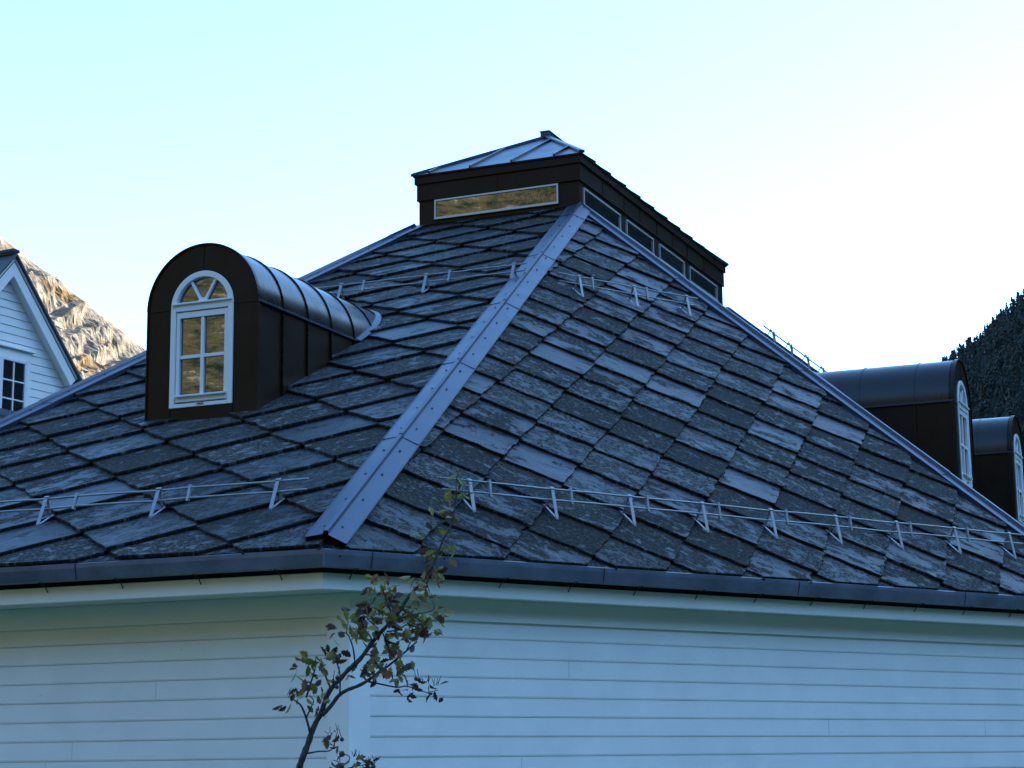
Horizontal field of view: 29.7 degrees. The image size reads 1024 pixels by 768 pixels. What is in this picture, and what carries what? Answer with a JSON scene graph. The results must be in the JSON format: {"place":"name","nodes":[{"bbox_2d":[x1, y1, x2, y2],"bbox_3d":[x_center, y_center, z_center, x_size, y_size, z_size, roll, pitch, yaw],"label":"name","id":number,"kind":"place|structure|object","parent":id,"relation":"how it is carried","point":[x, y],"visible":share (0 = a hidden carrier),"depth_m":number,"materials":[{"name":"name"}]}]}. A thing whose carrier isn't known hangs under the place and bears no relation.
{"place":"outdoors","nodes":[
{"label":"outdoors","id":0,"kind":"place"},
{"bbox_2d":[0,248,82,418],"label":"gable house","id":1,"kind":"structure","parent":0,"point":[37,364],"depth_m":32.48,"materials":[{"name":"white paint"}]},
{"bbox_2d":[0,355,27,407],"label":"window frame","id":2,"kind":"structure","parent":1,"relation":"in","point":[2,358],"depth_m":32.22,"materials":[{"name":"white wood"}]},
{"bbox_2d":[0,236,144,379],"bbox_3d":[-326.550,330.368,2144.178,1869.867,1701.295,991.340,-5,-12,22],"label":"mountain","id":3,"kind":"structure","parent":0,"point":[94,341],"depth_m":2384.38,"materials":[{"name":"grey stone"}]},
{"bbox_2d":[0,0,1023,371],"label":"sky","id":4,"kind":"structure","parent":0,"point":[855,168],"materials":[{"name":"blue"}]},
{"bbox_2d":[972,322,1023,444],"bbox_3d":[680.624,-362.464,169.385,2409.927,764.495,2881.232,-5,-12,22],"label":"hillside","id":5,"kind":"structure","parent":0,"point":[992,400],"depth_m":1187.06,"materials":[{"name":"green plant"}]},
{"bbox_2d":[941,288,1023,436],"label":"woodland","id":6,"kind":"object","parent":5,"relation":"on","point":[997,331],"visible":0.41,"depth_m":1253.21,"materials":[{"name":"green plant"}]},
{"label":"ground","id":7,"kind":"structure","parent":0,"visible":0},
{"bbox_2d":[272,467,473,767],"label":"sapling","id":8,"kind":"object","parent":7,"relation":"on","point":[394,616],"visible":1,"depth_m":9.01,"materials":[{"name":"green plant"}]},
{"bbox_2d":[0,130,1023,767],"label":"house","id":9,"kind":"structure","parent":7,"relation":"on","point":[698,524],"depth_m":15.53,"materials":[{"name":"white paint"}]}
]}

